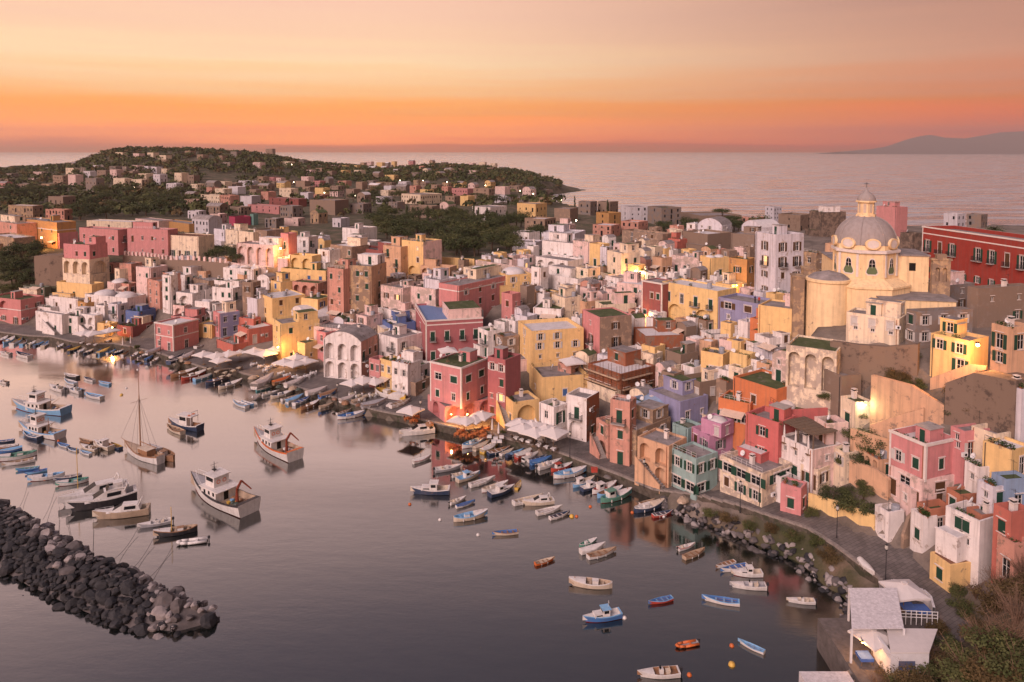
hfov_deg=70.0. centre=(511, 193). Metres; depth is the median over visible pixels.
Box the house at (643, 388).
[630,379,652,396]
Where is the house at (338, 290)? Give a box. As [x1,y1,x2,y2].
[326,258,355,319]
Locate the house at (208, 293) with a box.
[204,286,211,299]
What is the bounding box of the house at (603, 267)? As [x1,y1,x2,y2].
[597,259,606,274]
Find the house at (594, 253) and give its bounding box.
[589,242,608,265]
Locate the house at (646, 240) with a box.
[639,235,649,247]
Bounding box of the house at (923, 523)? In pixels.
[910,498,936,552]
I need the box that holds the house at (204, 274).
[197,268,209,277]
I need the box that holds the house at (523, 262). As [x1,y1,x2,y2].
[517,258,529,267]
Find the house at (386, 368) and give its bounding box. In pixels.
[379,353,402,389]
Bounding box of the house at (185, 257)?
[169,254,191,259]
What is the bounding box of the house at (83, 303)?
[77,296,93,306]
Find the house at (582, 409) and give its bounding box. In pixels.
[566,387,598,441]
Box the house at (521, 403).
[496,388,539,428]
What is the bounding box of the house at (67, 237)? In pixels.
[48,231,77,248]
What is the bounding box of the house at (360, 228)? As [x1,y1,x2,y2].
[342,222,376,240]
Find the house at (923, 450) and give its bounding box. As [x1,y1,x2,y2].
[888,421,953,481]
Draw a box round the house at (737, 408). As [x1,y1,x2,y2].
[717,385,752,449]
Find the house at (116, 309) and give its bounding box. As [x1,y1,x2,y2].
[108,300,127,323]
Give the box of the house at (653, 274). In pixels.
[646,270,662,278]
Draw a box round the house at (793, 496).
[780,470,806,515]
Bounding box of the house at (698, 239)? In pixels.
[682,229,731,249]
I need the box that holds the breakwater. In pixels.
[0,499,219,639]
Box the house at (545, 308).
[533,297,563,318]
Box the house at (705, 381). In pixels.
[684,366,721,406]
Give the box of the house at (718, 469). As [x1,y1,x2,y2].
[717,451,731,480]
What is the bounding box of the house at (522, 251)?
[516,249,530,253]
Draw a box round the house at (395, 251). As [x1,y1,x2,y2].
[383,236,407,276]
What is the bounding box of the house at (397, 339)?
[378,323,421,355]
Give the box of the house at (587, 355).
[576,341,596,372]
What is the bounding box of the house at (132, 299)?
[85,289,145,322]
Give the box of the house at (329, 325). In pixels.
[314,320,355,339]
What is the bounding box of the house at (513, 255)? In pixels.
[507,250,520,258]
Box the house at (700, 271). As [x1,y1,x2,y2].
[690,261,707,279]
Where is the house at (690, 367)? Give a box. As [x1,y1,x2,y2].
[681,359,700,374]
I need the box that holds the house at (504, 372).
[488,345,520,418]
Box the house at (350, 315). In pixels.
[343,309,362,322]
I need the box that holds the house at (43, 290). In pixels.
[19,283,51,296]
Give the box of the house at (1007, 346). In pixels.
[990,315,1023,372]
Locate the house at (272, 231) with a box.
[255,226,283,236]
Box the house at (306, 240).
[297,231,318,253]
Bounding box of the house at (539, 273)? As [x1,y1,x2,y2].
[531,263,547,288]
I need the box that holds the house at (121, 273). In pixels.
[115,266,127,279]
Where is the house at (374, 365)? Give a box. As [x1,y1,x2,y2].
[366,350,385,387]
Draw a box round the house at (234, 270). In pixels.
[223,264,267,279]
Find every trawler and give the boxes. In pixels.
[11,386,71,415]
[18,408,66,439]
[191,463,260,517]
[254,418,303,462]
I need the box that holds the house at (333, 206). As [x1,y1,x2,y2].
[310,198,348,214]
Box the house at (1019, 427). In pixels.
[1012,374,1023,441]
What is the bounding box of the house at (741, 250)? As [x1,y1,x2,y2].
[734,246,745,255]
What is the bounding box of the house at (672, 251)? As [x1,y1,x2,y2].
[669,245,677,256]
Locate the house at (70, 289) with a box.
[52,280,103,297]
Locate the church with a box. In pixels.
[790,183,957,339]
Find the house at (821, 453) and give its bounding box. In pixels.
[781,430,841,499]
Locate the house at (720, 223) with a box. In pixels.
[698,216,731,231]
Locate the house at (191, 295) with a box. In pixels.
[176,283,207,306]
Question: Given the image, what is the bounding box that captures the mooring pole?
[76,447,77,487]
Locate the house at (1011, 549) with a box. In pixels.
[996,531,1023,588]
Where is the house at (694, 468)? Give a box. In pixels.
[671,436,717,500]
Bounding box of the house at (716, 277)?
[710,270,722,283]
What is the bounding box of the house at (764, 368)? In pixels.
[756,367,771,372]
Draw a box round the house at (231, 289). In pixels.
[212,279,244,310]
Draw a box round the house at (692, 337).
[686,328,701,355]
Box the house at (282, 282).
[271,272,293,291]
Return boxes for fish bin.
[591,467,597,472]
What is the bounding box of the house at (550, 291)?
[546,289,557,297]
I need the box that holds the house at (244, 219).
[229,215,250,225]
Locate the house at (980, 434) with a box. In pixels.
[971,423,1010,458]
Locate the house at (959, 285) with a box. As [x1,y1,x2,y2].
[950,270,974,306]
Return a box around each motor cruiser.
[57,472,128,505]
[92,496,150,518]
[399,421,434,435]
[522,492,554,505]
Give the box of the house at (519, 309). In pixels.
[514,305,529,315]
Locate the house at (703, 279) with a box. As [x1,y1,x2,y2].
[696,276,712,282]
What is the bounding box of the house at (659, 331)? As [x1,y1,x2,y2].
[633,317,683,348]
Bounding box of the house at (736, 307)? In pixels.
[718,293,770,328]
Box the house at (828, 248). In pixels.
[825,238,832,251]
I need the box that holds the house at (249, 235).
[239,228,258,241]
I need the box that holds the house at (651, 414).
[605,399,670,464]
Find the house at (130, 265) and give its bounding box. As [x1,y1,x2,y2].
[119,256,141,281]
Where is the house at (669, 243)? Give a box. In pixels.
[659,235,674,248]
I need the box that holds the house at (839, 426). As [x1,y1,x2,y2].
[814,409,848,444]
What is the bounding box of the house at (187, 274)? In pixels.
[176,265,200,290]
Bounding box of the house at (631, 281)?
[617,271,641,306]
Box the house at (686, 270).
[680,264,690,277]
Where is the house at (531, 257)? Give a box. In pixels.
[520,253,534,264]
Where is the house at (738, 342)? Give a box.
[727,328,750,349]
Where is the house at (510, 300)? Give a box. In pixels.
[501,286,520,318]
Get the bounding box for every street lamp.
[739,480,741,512]
[836,504,838,537]
[885,543,887,579]
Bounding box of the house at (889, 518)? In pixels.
[875,499,903,542]
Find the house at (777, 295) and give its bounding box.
[766,288,783,299]
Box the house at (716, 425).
[701,413,733,437]
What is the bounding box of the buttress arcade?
[785,335,845,414]
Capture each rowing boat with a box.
[0,438,14,442]
[0,443,18,448]
[2,457,34,465]
[9,337,22,345]
[15,465,39,470]
[16,351,32,358]
[19,339,26,345]
[23,430,42,440]
[25,468,46,473]
[32,341,43,346]
[40,340,48,347]
[53,472,81,480]
[57,442,69,447]
[64,372,79,378]
[65,378,77,385]
[67,446,78,451]
[79,438,93,443]
[80,450,92,455]
[84,376,95,381]
[84,391,104,399]
[99,380,111,385]
[111,442,122,449]
[165,352,184,364]
[167,423,185,434]
[192,373,211,381]
[193,343,203,348]
[233,399,249,408]
[241,400,253,406]
[255,386,271,391]
[280,394,298,401]
[292,396,310,405]
[336,408,351,414]
[388,398,409,408]
[455,499,474,508]
[468,475,494,487]
[486,445,509,455]
[492,529,518,535]
[499,447,513,456]
[505,448,523,457]
[512,493,542,506]
[514,480,521,489]
[527,454,547,462]
[534,556,554,565]
[535,504,562,515]
[548,510,569,520]
[586,546,615,559]
[639,498,654,503]
[648,595,673,603]
[651,509,672,517]
[682,547,704,560]
[702,594,739,606]
[716,559,735,567]
[720,562,746,571]
[738,638,765,654]
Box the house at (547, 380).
[529,360,587,401]
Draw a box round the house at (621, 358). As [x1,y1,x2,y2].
[587,345,655,401]
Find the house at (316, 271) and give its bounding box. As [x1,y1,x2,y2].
[281,261,326,280]
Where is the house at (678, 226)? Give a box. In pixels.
[666,224,683,231]
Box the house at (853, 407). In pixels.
[840,387,869,444]
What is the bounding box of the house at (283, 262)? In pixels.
[278,254,290,271]
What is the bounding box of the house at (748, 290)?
[739,286,753,295]
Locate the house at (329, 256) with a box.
[318,247,339,268]
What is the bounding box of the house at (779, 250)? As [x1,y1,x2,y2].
[754,224,803,291]
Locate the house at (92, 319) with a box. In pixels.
[78,307,102,330]
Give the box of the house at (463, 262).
[458,256,468,270]
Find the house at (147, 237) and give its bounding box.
[127,222,177,256]
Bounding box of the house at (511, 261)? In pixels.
[508,257,516,265]
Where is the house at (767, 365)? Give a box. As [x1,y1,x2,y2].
[757,351,771,369]
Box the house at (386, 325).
[377,310,415,332]
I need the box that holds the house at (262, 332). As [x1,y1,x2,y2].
[235,321,272,345]
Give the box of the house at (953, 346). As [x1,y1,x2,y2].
[930,316,988,376]
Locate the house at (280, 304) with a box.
[263,289,304,324]
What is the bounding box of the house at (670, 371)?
[661,367,683,386]
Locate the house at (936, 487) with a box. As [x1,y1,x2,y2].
[888,465,953,505]
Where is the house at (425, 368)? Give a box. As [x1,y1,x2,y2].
[400,349,429,375]
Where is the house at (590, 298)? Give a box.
[580,290,598,312]
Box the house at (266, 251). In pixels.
[237,236,283,267]
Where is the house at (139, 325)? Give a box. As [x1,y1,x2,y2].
[117,315,152,336]
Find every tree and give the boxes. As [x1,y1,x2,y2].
[0,250,20,259]
[0,259,28,270]
[0,265,13,276]
[0,270,30,284]
[0,271,21,283]
[1,241,22,256]
[2,281,22,290]
[5,254,31,262]
[7,244,27,256]
[11,262,28,271]
[13,188,27,193]
[16,267,34,275]
[17,274,35,283]
[21,243,46,251]
[22,184,40,190]
[23,248,45,262]
[24,239,46,248]
[69,203,90,216]
[71,200,99,215]
[71,208,90,219]
[78,195,100,202]
[91,183,109,190]
[94,204,116,218]
[123,195,138,202]
[126,204,137,215]
[135,194,156,202]
[135,203,154,215]
[149,197,169,208]
[160,187,179,194]
[168,184,186,191]
[170,193,189,199]
[203,251,215,256]
[207,247,225,256]
[226,246,236,255]
[226,253,242,262]
[228,249,236,258]
[347,193,357,201]
[361,209,385,222]
[364,213,375,223]
[370,184,382,192]
[371,213,395,223]
[373,217,396,235]
[374,196,390,202]
[377,205,394,214]
[377,224,393,238]
[385,217,414,234]
[385,223,411,235]
[388,207,399,214]
[394,188,406,199]
[400,226,416,238]
[408,216,428,232]
[408,221,422,233]
[409,210,422,218]
[410,206,429,219]
[418,224,436,237]
[419,219,446,235]
[423,208,445,220]
[425,205,428,219]
[428,230,461,250]
[429,208,444,218]
[442,236,476,256]
[443,239,467,255]
[445,205,459,210]
[445,231,465,245]
[447,207,462,214]
[447,226,474,236]
[457,234,489,256]
[462,211,484,219]
[468,215,483,220]
[468,228,479,236]
[468,241,485,254]
[470,219,491,228]
[471,218,500,231]
[474,194,490,201]
[479,227,499,243]
[480,227,501,235]
[482,232,504,250]
[485,207,488,219]
[488,211,503,219]
[491,216,505,228]
[495,235,511,248]
[496,214,516,228]
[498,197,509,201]
[498,228,522,238]
[498,237,526,252]
[503,223,519,230]
[503,234,521,247]
[507,213,524,227]
[511,210,531,222]
[525,224,545,233]
[525,224,547,233]
[654,221,673,230]
[659,222,669,231]
[679,216,699,222]
[728,219,745,231]
[731,220,744,230]
[746,213,770,220]
[817,483,849,500]
[832,492,856,509]
[836,484,855,496]
[838,495,867,513]
[840,427,858,439]
[849,451,869,465]
[854,484,874,499]
[855,427,879,438]
[855,442,875,452]
[859,502,874,515]
[860,432,886,449]
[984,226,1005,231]
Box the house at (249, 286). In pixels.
[242,279,260,315]
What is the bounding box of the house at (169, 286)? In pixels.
[162,267,177,313]
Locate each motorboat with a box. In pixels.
[0,351,12,355]
[0,379,9,383]
[25,340,35,346]
[49,383,67,392]
[67,385,84,393]
[74,348,84,354]
[80,443,100,452]
[112,349,123,354]
[137,516,173,527]
[260,389,278,395]
[433,463,462,472]
[448,495,465,504]
[450,470,470,477]
[535,458,561,470]
[637,665,682,678]
[676,542,694,551]
[730,579,768,590]
[786,596,816,604]
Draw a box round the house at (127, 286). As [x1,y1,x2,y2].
[118,276,136,292]
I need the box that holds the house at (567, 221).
[557,218,575,229]
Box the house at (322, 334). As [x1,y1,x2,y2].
[313,329,335,360]
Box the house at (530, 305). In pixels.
[521,300,532,312]
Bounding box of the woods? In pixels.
[0,145,565,215]
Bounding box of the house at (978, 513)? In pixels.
[966,497,992,519]
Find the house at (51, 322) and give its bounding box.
[35,309,69,334]
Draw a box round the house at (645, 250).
[639,243,651,262]
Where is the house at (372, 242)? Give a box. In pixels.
[341,233,380,245]
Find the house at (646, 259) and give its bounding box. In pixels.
[640,254,650,270]
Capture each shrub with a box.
[701,506,718,517]
[718,511,738,522]
[742,519,756,530]
[762,522,779,533]
[781,527,804,542]
[803,505,820,517]
[808,532,825,547]
[813,543,845,563]
[816,389,830,399]
[834,457,848,464]
[855,479,873,489]
[863,665,889,681]
[874,661,901,681]
[879,671,917,681]
[884,365,906,380]
[886,654,934,681]
[887,371,912,382]
[904,377,927,389]
[909,657,948,681]
[924,612,950,636]
[929,644,948,667]
[929,648,971,681]
[933,631,968,657]
[935,631,981,681]
[945,595,975,619]
[947,581,967,598]
[956,609,1006,651]
[957,609,993,645]
[959,607,1023,672]
[959,634,996,681]
[964,577,984,598]
[967,583,1013,617]
[971,641,1023,681]
[976,628,1023,681]
[979,565,1022,595]
[981,596,1023,641]
[984,562,1023,603]
[988,579,1023,626]
[1005,553,1023,578]
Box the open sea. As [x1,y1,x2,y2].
[0,152,1023,226]
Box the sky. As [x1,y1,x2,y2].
[0,0,1023,151]
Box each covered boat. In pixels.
[0,445,21,453]
[67,346,80,352]
[96,347,109,354]
[144,355,152,360]
[145,346,160,354]
[178,350,193,361]
[250,372,273,389]
[272,375,290,385]
[283,377,303,387]
[285,393,303,403]
[305,385,326,395]
[318,388,336,398]
[319,402,332,408]
[338,394,355,402]
[351,396,366,402]
[360,397,386,408]
[412,454,430,463]
[472,439,490,451]
[479,440,496,453]
[514,447,531,459]
[521,451,537,461]
[529,455,551,465]
[579,541,605,554]
[857,556,874,574]
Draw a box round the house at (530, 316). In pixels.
[515,308,536,320]
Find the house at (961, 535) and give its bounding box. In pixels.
[934,495,992,587]
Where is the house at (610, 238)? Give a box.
[602,229,615,246]
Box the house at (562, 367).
[558,362,579,373]
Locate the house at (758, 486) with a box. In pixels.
[718,441,792,506]
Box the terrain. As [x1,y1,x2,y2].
[0,150,1023,681]
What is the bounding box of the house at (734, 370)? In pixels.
[729,363,751,378]
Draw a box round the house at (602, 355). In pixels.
[597,345,609,360]
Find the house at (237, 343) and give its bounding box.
[216,334,248,350]
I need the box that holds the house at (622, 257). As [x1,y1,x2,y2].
[600,243,639,277]
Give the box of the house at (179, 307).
[173,300,190,314]
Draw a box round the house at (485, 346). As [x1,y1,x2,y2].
[473,323,501,356]
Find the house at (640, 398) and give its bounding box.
[634,393,662,403]
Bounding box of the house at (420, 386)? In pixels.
[411,366,429,395]
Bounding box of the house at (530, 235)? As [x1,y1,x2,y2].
[515,230,539,239]
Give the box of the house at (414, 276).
[407,273,421,280]
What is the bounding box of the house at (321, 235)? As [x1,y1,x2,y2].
[316,230,329,238]
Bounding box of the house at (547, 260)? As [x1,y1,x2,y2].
[536,254,583,271]
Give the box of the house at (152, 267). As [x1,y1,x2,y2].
[136,257,167,300]
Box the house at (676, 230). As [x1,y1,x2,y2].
[670,225,682,234]
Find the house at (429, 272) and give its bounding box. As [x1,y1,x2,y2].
[422,268,432,278]
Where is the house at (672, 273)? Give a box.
[666,267,679,279]
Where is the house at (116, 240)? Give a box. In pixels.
[79,223,127,255]
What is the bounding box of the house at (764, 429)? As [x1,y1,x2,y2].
[736,402,796,463]
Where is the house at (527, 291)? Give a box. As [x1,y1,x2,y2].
[520,284,534,306]
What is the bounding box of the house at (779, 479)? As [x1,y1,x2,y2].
[776,471,791,502]
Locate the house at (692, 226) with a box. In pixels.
[687,222,697,229]
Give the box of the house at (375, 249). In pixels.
[366,242,390,252]
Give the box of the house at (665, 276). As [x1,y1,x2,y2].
[659,273,671,279]
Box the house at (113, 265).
[109,262,120,272]
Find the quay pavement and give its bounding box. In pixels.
[0,324,971,681]
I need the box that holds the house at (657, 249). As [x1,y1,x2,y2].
[646,244,662,255]
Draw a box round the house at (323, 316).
[291,305,329,322]
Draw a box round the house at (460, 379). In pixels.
[429,347,487,408]
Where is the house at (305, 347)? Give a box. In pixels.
[293,337,317,365]
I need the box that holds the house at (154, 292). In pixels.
[147,272,181,310]
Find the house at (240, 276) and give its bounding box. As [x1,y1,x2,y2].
[237,266,251,278]
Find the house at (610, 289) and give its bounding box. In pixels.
[604,285,616,299]
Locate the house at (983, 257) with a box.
[922,225,1023,285]
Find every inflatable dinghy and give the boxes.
[176,535,209,544]
[675,638,699,647]
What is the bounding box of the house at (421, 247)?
[402,233,441,274]
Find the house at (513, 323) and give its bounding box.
[506,314,517,333]
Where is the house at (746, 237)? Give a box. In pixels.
[731,226,761,249]
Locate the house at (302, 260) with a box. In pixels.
[290,250,320,268]
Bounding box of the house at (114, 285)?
[106,278,132,291]
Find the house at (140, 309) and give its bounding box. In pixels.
[125,303,155,322]
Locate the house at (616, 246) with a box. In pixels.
[613,243,619,249]
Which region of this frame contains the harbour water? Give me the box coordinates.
[0,337,850,681]
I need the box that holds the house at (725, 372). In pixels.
[716,364,729,377]
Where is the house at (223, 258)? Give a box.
[212,257,225,262]
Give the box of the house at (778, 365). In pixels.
[772,335,785,384]
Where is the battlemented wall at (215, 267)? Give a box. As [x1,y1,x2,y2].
[123,251,228,277]
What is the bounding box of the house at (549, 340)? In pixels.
[518,317,583,372]
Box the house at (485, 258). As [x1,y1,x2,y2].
[478,256,490,261]
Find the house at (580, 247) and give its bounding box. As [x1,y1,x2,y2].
[573,234,600,263]
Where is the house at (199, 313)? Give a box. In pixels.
[171,307,207,322]
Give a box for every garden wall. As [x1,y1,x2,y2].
[227,261,266,273]
[442,257,474,267]
[476,260,530,272]
[808,493,874,530]
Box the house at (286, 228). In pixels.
[279,226,297,234]
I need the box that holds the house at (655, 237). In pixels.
[622,229,670,245]
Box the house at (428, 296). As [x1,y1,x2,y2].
[403,281,438,320]
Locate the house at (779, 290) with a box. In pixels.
[775,286,787,294]
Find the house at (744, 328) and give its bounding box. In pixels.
[738,313,749,337]
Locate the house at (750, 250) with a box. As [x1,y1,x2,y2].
[743,244,754,256]
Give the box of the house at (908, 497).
[900,482,916,516]
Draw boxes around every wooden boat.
[0,335,7,341]
[0,450,36,461]
[3,336,14,344]
[27,471,64,480]
[55,477,88,485]
[83,348,93,354]
[130,351,137,358]
[147,443,174,461]
[153,524,197,536]
[170,367,197,377]
[181,369,205,380]
[205,375,229,384]
[218,378,241,389]
[270,390,293,398]
[301,399,318,409]
[337,409,365,419]
[375,387,405,400]
[453,508,487,521]
[462,437,485,448]
[482,480,507,492]
[553,465,585,478]
[569,576,611,589]
[579,537,596,547]
[597,485,622,497]
[634,498,664,512]
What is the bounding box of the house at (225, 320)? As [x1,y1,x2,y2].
[213,300,239,337]
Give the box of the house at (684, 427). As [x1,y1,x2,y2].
[672,417,700,442]
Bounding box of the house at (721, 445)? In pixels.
[691,413,732,454]
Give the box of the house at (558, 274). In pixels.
[548,264,594,294]
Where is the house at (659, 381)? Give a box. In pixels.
[658,368,666,386]
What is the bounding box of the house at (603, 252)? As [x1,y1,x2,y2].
[600,245,610,264]
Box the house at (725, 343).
[719,337,731,349]
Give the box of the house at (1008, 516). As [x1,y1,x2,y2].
[991,489,1023,582]
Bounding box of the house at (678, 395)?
[649,373,707,429]
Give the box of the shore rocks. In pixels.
[660,495,852,617]
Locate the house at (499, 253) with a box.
[493,248,506,257]
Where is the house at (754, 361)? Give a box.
[751,347,769,370]
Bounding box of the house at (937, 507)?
[917,490,945,526]
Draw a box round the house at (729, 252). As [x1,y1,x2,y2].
[721,249,736,256]
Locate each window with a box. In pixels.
[244,286,249,291]
[358,316,362,323]
[389,341,394,351]
[393,367,397,375]
[400,341,407,351]
[400,369,406,376]
[430,331,434,340]
[434,371,441,380]
[435,388,439,397]
[444,330,449,339]
[449,374,456,383]
[451,392,455,401]
[459,329,464,338]
[465,373,471,382]
[466,391,469,400]
[473,328,477,337]
[479,368,484,377]
[480,385,483,394]
[488,361,495,370]
[496,336,500,344]
[496,392,504,401]
[497,363,504,372]
[507,337,515,345]
[510,276,516,282]
[535,342,543,349]
[536,332,544,340]
[553,331,561,339]
[553,340,561,348]
[556,409,564,424]
[562,388,567,396]
[571,339,579,346]
[573,405,579,418]
[588,332,592,344]
[611,321,619,329]
[611,336,620,346]
[615,408,621,422]
[616,429,622,439]
[650,291,653,298]
[659,423,666,429]
[668,290,670,301]
[671,472,684,488]
[672,454,681,467]
[679,293,683,303]
[681,478,698,495]
[684,459,693,473]
[693,295,697,306]
[693,480,709,494]
[697,461,705,473]
[700,437,707,446]
[708,298,712,309]
[708,457,716,469]
[710,386,715,395]
[713,424,719,436]
[715,438,725,449]
[718,459,736,475]
[721,301,734,309]
[723,474,729,487]
[725,423,729,435]
[731,465,750,481]
[733,265,740,272]
[734,480,745,495]
[740,414,745,424]
[743,304,751,313]
[745,472,765,488]
[749,487,760,502]
[750,393,755,404]
[756,424,767,437]
[761,240,767,250]
[761,269,767,277]
[762,254,768,265]
[770,470,785,484]
[778,256,786,266]
[779,241,786,251]
[779,466,792,476]
[780,271,785,278]
[786,495,794,509]
[792,463,797,476]
[793,241,800,250]
[793,255,800,265]
[793,449,797,456]
[803,469,809,482]
[820,470,827,483]
[834,451,843,466]
[843,257,853,273]
[850,315,857,326]
[865,258,877,275]
[868,317,875,328]
[885,320,893,331]
[885,462,888,473]
[887,328,893,335]
[888,258,894,274]
[891,447,904,463]
[898,471,910,485]
[898,661,914,674]
[902,491,907,502]
[905,329,914,341]
[907,312,912,324]
[911,454,919,470]
[913,524,919,541]
[919,331,930,341]
[920,314,931,325]
[924,239,931,251]
[933,337,946,349]
[934,479,946,493]
[934,563,942,582]
[937,241,941,253]
[937,515,944,526]
[938,313,949,323]
[938,456,945,470]
[948,243,955,256]
[951,341,966,354]
[952,357,968,369]
[953,430,959,439]
[953,513,962,531]
[955,439,960,449]
[958,298,965,306]
[958,312,968,322]
[960,516,970,535]
[968,470,974,481]
[973,247,982,261]
[973,275,980,283]
[981,487,987,499]
[987,249,996,263]
[987,278,994,284]
[991,330,1006,349]
[992,349,1006,363]
[996,490,1003,502]
[996,515,1006,535]
[1000,553,1010,578]
[1004,252,1009,266]
[1013,309,1022,319]
[1014,333,1023,350]
[1014,492,1023,503]
[1016,254,1023,269]
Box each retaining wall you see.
[830,340,919,392]
[870,374,943,424]
[870,408,923,438]
[930,364,986,389]
[944,369,1023,438]
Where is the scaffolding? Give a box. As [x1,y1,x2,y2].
[583,363,652,394]
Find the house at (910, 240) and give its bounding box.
[900,230,921,251]
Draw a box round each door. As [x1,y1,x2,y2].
[13,316,17,323]
[167,341,170,350]
[184,338,188,347]
[223,327,226,336]
[253,334,256,343]
[430,350,435,360]
[593,258,596,265]
[616,449,623,464]
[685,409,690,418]
[775,367,781,381]
[801,470,815,490]
[843,409,850,422]
[889,475,896,496]
[911,487,919,505]
[936,488,944,499]
[947,493,956,504]
[964,440,974,459]
[1019,455,1023,473]
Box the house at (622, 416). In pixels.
[610,394,635,465]
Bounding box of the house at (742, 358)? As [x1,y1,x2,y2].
[730,348,755,367]
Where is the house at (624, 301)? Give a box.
[595,291,635,312]
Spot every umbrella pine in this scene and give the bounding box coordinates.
[2,188,19,192]
[44,186,62,188]
[63,203,97,219]
[114,187,135,193]
[325,190,342,197]
[506,194,519,205]
[682,219,698,222]
[712,208,732,215]
[725,215,743,227]
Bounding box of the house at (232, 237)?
[225,223,250,248]
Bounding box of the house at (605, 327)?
[582,304,631,353]
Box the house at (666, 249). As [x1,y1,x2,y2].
[663,244,670,255]
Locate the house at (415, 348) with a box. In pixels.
[398,346,420,356]
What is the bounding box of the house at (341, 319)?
[333,312,347,323]
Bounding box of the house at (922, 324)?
[905,306,972,349]
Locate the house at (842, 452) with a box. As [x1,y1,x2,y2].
[833,441,858,486]
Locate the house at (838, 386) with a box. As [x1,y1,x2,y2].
[824,367,860,416]
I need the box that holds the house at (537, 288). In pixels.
[531,279,542,303]
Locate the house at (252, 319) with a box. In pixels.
[239,313,260,325]
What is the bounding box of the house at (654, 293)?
[639,277,676,316]
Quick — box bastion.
[34,253,63,285]
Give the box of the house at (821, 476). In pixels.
[800,464,829,494]
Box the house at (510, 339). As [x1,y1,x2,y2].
[495,325,518,353]
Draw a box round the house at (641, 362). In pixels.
[635,359,645,365]
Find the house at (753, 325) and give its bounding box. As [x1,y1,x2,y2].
[750,307,757,340]
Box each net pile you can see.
[248,375,258,378]
[288,385,296,390]
[341,400,348,404]
[425,421,433,426]
[677,496,688,503]
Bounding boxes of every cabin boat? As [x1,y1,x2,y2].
[94,438,114,450]
[410,480,449,494]
[455,468,479,482]
[487,481,514,497]
[579,479,595,491]
[583,601,622,622]
[731,564,762,577]
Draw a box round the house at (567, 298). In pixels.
[552,283,581,318]
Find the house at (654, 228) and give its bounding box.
[649,226,661,231]
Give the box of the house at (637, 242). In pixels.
[628,239,641,247]
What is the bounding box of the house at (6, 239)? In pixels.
[0,233,34,251]
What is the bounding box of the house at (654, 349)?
[641,341,664,360]
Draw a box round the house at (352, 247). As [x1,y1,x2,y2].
[330,236,368,263]
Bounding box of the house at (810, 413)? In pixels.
[769,397,827,430]
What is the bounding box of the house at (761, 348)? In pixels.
[752,331,789,359]
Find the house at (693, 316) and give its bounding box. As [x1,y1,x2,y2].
[686,311,701,334]
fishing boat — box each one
[551,458,571,471]
[573,473,594,487]
[592,477,616,493]
[601,487,631,502]
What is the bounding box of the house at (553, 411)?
[534,394,566,442]
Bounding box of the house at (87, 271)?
[62,256,109,288]
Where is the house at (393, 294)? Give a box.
[378,279,421,318]
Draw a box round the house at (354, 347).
[323,321,377,379]
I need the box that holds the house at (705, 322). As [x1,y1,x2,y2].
[697,314,713,334]
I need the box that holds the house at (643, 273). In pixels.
[639,266,650,279]
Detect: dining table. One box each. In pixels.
[855,650,873,665]
[900,602,917,615]
[913,604,930,616]
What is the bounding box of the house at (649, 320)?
[646,314,662,326]
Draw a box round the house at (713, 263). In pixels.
[700,252,728,279]
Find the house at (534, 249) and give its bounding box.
[527,244,538,258]
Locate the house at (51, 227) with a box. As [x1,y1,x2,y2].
[25,214,75,248]
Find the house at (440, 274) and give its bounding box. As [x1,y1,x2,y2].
[424,267,456,288]
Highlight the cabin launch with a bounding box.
[168,410,203,431]
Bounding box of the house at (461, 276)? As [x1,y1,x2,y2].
[456,274,467,278]
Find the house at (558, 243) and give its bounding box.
[542,232,572,256]
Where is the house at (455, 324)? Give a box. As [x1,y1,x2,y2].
[415,300,482,360]
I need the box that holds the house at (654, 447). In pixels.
[634,425,686,493]
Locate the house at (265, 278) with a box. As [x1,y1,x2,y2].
[257,269,275,291]
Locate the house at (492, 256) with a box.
[481,252,497,261]
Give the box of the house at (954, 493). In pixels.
[946,484,976,504]
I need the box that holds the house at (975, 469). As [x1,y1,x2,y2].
[964,453,990,492]
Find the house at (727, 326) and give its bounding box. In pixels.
[720,317,736,337]
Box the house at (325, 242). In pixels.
[318,232,330,248]
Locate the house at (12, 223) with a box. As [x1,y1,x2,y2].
[0,214,36,239]
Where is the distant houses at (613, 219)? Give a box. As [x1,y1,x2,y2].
[0,149,987,235]
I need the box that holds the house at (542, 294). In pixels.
[536,288,549,304]
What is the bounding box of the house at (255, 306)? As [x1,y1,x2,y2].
[247,287,266,321]
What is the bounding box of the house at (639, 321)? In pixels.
[631,307,645,334]
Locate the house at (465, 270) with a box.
[463,264,501,274]
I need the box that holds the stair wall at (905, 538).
[901,506,916,548]
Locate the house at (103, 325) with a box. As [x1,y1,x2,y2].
[96,320,117,336]
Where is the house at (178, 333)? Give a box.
[154,316,198,351]
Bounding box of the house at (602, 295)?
[598,285,607,300]
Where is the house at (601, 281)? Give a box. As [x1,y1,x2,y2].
[591,275,606,289]
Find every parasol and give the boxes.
[72,329,89,343]
[85,329,105,343]
[101,327,120,339]
[191,350,212,364]
[204,351,224,366]
[209,356,231,370]
[223,350,241,364]
[236,349,247,361]
[242,347,263,361]
[253,349,277,364]
[267,346,279,360]
[271,358,292,373]
[283,359,306,374]
[286,353,308,368]
[300,357,318,372]
[339,378,358,386]
[354,375,370,393]
[368,377,386,392]
[396,405,424,423]
[438,346,457,361]
[446,415,461,429]
[453,416,474,432]
[469,415,481,431]
[470,410,495,420]
[504,418,527,437]
[507,422,530,443]
[518,426,541,446]
[525,419,543,439]
[537,423,560,444]
[539,426,568,446]
[559,356,586,374]
[781,423,785,443]
[792,431,796,448]
[805,434,809,455]
[848,629,888,657]
[878,579,930,612]
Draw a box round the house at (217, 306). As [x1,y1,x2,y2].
[205,302,221,320]
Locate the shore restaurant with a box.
[799,579,944,681]
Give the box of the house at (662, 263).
[650,254,671,276]
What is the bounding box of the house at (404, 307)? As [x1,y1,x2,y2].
[387,302,412,322]

